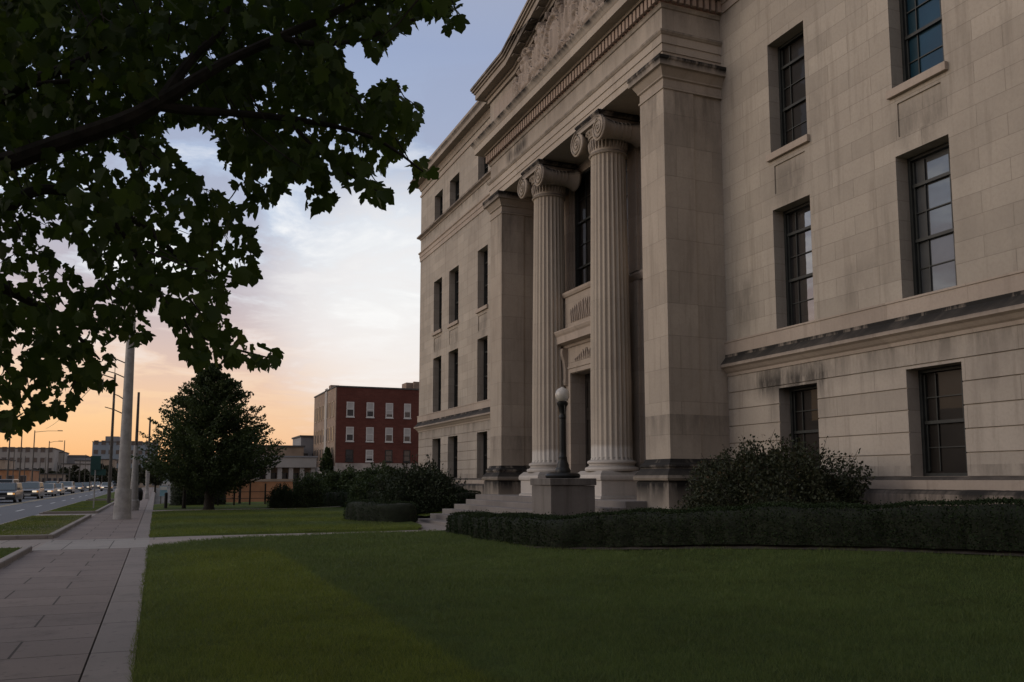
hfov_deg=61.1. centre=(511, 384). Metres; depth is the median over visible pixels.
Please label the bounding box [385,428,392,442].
window
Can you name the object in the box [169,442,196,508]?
young tree
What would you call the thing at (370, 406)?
window
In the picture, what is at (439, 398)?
window
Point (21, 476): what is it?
window
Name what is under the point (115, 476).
street tree
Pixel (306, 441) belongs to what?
tower block
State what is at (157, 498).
ground
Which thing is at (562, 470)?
globe lamp
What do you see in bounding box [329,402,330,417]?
window
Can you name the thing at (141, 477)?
street tree
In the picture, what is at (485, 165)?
window
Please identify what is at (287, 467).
colonnade building
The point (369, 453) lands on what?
window
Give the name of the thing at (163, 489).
bus stop sign
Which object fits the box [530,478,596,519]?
lamp pedestal
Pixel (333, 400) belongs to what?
window
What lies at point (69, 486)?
car
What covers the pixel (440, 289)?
window
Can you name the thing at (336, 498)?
clipped hedge
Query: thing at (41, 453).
office building
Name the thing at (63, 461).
street lamp pole
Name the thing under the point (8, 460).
street lamp pole
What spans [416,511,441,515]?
lawn
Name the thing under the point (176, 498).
tall hedge
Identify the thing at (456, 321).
window
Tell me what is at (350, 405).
window
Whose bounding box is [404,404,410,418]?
window
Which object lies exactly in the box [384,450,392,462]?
window
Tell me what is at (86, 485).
car
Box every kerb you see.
[0,514,91,539]
[0,546,31,568]
[39,501,113,513]
[86,492,113,500]
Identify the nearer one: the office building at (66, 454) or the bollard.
the bollard
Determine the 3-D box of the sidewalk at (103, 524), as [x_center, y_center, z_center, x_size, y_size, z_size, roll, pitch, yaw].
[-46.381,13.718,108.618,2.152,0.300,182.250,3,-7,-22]
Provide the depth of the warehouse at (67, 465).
210.09 m
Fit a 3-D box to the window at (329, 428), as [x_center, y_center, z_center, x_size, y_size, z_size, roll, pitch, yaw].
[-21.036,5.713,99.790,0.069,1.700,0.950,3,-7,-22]
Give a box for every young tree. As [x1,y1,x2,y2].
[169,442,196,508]
[238,445,256,503]
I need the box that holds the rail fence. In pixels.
[217,483,294,505]
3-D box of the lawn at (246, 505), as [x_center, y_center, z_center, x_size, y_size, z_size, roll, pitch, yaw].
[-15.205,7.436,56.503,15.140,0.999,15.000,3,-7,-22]
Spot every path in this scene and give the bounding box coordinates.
[0,539,51,549]
[36,513,96,516]
[149,521,446,546]
[153,506,340,510]
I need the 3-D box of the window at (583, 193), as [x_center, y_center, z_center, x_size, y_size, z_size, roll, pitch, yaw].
[3.324,-6.022,31.732,0.140,4.540,4.300,3,-7,-22]
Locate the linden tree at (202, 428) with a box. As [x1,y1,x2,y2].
[131,362,286,510]
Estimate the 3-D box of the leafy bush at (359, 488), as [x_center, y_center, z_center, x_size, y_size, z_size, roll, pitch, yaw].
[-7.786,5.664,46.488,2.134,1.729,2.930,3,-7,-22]
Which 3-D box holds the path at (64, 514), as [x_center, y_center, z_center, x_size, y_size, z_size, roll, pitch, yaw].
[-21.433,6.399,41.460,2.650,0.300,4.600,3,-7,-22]
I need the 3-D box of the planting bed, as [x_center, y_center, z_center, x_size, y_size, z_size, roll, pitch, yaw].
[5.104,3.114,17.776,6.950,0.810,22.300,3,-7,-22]
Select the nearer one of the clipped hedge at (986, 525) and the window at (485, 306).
the clipped hedge at (986, 525)
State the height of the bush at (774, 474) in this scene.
2.219 m
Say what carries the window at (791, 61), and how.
in the courthouse
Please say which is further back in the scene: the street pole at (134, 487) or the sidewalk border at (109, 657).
the street pole at (134, 487)
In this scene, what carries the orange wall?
on the ground at (157, 498)
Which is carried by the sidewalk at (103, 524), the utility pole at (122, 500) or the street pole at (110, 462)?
the utility pole at (122, 500)
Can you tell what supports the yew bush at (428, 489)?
on the lawn at (424, 514)
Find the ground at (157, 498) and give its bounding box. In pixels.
[154,482,429,520]
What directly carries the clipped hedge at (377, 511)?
on the lawn at (341, 509)
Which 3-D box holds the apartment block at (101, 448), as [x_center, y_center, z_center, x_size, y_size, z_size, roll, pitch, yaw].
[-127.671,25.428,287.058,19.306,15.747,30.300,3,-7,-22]
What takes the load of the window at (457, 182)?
in the courthouse
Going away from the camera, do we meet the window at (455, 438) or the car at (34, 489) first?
the window at (455, 438)
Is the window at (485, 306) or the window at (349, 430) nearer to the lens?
the window at (485, 306)
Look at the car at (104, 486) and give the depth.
143.03 m
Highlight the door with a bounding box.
[585,373,590,466]
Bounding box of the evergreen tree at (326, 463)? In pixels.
[318,447,333,472]
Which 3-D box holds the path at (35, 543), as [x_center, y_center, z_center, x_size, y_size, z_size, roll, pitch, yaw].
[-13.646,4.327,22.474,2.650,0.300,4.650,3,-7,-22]
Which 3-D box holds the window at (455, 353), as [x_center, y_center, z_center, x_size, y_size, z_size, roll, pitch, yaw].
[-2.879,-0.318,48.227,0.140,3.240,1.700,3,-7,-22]
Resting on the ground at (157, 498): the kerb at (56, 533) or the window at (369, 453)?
the kerb at (56, 533)
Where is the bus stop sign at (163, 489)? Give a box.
[160,486,166,503]
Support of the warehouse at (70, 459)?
on the ground at (157, 498)
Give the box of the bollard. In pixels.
[164,492,167,507]
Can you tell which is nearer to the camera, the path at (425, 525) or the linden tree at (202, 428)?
the path at (425, 525)
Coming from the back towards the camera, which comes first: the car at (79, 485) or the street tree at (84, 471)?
the street tree at (84, 471)
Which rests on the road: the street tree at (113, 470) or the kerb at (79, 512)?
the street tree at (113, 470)
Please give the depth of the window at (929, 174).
18.93 m
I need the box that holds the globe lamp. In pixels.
[545,387,579,477]
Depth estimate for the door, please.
31.78 m
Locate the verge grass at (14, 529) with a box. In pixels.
[0,500,112,557]
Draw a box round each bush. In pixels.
[264,482,300,507]
[290,470,329,506]
[305,464,359,490]
[341,460,404,489]
[345,476,378,505]
[374,454,463,513]
[448,471,467,491]
[671,430,876,513]
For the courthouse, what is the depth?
24.30 m
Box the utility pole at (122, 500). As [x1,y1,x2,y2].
[105,172,138,518]
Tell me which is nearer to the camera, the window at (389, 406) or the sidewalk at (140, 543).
the sidewalk at (140, 543)
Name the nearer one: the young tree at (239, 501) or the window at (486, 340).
the window at (486, 340)
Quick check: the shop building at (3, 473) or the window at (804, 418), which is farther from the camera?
the shop building at (3, 473)
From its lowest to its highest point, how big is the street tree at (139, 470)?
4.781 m
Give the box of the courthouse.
[410,0,1023,525]
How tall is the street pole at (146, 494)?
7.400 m
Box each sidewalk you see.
[0,548,129,681]
[32,538,133,550]
[52,487,153,539]
[131,538,148,547]
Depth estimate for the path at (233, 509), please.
47.47 m
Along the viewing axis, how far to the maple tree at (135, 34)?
4.62 m
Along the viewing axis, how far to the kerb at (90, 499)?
71.89 m
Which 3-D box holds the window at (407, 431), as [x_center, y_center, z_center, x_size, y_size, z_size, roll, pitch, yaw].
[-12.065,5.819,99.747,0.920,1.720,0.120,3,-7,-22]
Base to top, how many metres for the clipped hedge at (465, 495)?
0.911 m
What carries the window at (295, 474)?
in the colonnade building at (287, 467)
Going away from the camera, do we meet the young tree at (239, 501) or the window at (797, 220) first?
the window at (797, 220)
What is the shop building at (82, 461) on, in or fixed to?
on the ground at (157, 498)
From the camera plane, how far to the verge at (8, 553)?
19.28 m
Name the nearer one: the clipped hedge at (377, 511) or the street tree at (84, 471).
the clipped hedge at (377, 511)
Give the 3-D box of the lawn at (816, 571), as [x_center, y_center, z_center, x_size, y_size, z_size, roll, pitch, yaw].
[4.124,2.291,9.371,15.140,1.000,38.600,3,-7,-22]
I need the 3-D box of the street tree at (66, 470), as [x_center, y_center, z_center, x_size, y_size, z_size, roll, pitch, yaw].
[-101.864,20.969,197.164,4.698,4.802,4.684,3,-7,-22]
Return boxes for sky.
[0,0,526,460]
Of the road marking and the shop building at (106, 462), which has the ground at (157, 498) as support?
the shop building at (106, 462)
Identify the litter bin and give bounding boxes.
[138,488,142,506]
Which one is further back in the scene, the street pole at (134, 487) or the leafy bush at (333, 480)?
the leafy bush at (333, 480)
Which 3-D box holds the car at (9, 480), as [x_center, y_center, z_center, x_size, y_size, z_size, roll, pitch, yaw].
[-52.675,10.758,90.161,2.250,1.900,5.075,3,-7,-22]
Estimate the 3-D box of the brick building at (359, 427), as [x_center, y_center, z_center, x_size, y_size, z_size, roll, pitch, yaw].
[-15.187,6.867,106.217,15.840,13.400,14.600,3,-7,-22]
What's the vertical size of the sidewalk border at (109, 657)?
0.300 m
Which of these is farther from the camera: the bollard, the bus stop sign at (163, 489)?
the bus stop sign at (163, 489)
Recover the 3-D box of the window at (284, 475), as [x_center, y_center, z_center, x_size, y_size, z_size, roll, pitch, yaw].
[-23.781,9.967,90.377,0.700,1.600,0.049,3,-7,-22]
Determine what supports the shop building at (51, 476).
on the ground at (157, 498)
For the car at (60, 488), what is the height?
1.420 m
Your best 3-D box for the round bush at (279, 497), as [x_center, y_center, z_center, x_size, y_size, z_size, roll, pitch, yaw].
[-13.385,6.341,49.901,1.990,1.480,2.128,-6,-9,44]
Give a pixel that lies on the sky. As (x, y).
(338, 293)
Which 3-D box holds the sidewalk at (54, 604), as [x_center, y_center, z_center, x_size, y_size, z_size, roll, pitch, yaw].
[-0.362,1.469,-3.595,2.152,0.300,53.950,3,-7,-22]
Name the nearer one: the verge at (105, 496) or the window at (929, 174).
the window at (929, 174)
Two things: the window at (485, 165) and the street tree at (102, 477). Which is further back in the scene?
the street tree at (102, 477)
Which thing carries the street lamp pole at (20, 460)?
on the far pavement
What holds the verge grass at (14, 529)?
on the verge at (8, 553)
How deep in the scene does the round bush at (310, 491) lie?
50.36 m
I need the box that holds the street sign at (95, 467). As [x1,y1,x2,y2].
[90,456,105,507]
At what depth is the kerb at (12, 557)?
18.39 m
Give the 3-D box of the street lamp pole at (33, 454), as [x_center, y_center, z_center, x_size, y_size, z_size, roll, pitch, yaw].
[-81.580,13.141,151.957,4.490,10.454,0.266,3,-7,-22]
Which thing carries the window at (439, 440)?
in the courthouse
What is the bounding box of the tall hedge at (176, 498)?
[169,476,225,504]
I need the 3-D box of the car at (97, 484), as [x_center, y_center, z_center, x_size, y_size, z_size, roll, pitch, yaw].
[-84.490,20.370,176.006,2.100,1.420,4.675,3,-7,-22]
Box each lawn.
[133,530,1023,681]
[150,506,421,537]
[153,502,335,511]
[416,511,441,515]
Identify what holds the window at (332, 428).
in the brick building at (359, 427)
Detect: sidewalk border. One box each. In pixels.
[80,548,146,681]
[135,488,154,537]
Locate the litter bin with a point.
(140, 494)
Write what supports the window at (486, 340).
in the courthouse
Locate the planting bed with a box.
[444,530,1023,555]
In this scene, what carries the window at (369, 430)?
in the brick building at (359, 427)
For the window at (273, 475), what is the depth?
90.01 m
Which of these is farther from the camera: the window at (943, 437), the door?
the door
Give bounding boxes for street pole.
[102,374,115,502]
[130,392,139,510]
[144,417,150,498]
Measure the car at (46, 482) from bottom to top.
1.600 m
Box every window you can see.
[20,475,26,482]
[271,473,276,478]
[282,473,287,478]
[293,473,298,487]
[320,406,321,420]
[328,427,330,441]
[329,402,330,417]
[331,426,333,441]
[332,400,333,416]
[345,427,353,441]
[345,449,353,461]
[346,402,354,417]
[365,427,373,441]
[365,450,373,461]
[366,402,374,417]
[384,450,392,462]
[385,403,393,418]
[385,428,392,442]
[403,428,410,442]
[403,450,410,462]
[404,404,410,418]
[431,282,441,335]
[438,358,440,410]
[438,439,440,469]
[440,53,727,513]
[447,270,458,328]
[454,351,457,406]
[454,436,457,477]
[456,179,458,200]
[475,250,487,313]
[483,432,487,474]
[484,157,487,174]
[484,338,487,399]
[575,153,628,287]
[766,31,809,161]
[783,201,814,326]
[789,385,819,466]
[886,0,947,99]
[907,142,956,295]
[918,364,967,475]
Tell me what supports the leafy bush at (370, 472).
on the lawn at (246, 505)
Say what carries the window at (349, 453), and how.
in the brick building at (359, 427)
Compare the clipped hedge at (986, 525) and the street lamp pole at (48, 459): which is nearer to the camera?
the clipped hedge at (986, 525)
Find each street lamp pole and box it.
[6,438,10,478]
[18,435,22,482]
[31,430,62,480]
[46,441,62,480]
[62,440,64,481]
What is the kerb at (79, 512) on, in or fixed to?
on the ground at (157, 498)
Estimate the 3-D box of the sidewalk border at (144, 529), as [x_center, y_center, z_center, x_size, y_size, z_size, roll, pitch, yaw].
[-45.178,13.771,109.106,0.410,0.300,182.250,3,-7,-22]
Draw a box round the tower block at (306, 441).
[292,435,313,455]
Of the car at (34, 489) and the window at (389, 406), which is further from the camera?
the window at (389, 406)
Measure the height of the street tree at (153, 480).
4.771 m
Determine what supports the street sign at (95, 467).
on the verge at (84, 507)
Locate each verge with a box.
[0,548,20,558]
[51,501,111,510]
[91,492,114,498]
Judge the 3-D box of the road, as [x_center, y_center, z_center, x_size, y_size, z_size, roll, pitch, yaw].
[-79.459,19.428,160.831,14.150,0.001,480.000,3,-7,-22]
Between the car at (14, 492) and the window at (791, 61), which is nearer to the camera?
the window at (791, 61)
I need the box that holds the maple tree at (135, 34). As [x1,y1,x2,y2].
[0,0,469,441]
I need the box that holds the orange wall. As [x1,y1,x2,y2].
[225,479,293,501]
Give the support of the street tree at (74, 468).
on the road
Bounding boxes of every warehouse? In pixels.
[61,463,92,482]
[67,456,90,463]
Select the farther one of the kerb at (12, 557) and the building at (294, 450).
the building at (294, 450)
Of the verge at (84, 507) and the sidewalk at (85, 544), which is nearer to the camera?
the sidewalk at (85, 544)
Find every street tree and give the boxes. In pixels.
[54,467,74,481]
[68,465,80,481]
[76,469,91,481]
[87,464,107,481]
[106,464,117,481]
[112,468,130,481]
[131,464,142,485]
[138,464,150,485]
[144,463,163,492]
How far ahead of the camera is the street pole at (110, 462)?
60.24 m
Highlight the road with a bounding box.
[0,487,116,523]
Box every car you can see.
[0,479,18,482]
[0,483,23,502]
[22,482,44,498]
[43,484,57,496]
[44,481,58,483]
[45,483,64,494]
[57,481,74,493]
[74,482,83,491]
[79,482,91,490]
[91,482,100,488]
[100,482,113,490]
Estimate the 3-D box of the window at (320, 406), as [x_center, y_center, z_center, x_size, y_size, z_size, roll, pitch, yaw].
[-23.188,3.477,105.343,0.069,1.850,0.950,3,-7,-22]
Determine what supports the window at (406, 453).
in the brick building at (359, 427)
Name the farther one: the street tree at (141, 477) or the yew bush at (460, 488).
the street tree at (141, 477)
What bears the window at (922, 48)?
in the courthouse
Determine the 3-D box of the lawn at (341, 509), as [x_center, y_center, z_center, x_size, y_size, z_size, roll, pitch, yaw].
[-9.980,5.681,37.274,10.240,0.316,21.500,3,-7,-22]
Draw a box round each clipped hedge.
[322,487,383,506]
[343,498,419,522]
[445,494,1023,550]
[446,490,480,504]
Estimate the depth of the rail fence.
55.67 m
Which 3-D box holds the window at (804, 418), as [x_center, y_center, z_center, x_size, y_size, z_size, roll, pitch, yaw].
[7.648,1.179,22.089,0.140,2.310,1.430,3,-7,-22]
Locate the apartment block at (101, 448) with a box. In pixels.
[92,436,158,481]
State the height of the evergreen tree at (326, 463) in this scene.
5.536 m
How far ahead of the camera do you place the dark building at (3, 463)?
175.55 m
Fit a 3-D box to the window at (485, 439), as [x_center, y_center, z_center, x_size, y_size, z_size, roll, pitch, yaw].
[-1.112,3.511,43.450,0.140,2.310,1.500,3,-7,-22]
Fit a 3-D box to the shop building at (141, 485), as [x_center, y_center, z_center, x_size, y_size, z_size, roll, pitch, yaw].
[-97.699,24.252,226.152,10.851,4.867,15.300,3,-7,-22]
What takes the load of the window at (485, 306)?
in the courthouse
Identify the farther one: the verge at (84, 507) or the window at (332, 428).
the window at (332, 428)
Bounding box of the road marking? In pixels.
[1,489,99,506]
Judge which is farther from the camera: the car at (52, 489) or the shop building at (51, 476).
the shop building at (51, 476)
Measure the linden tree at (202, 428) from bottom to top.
8.247 m
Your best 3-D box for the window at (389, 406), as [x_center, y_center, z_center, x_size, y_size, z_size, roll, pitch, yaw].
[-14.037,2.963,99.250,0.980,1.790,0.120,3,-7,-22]
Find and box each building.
[0,447,63,472]
[0,459,15,468]
[0,469,38,482]
[40,473,67,481]
[58,452,69,471]
[74,460,90,463]
[101,459,116,476]
[116,468,158,487]
[218,455,317,487]
[257,445,304,455]
[313,382,418,475]
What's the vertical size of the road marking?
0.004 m

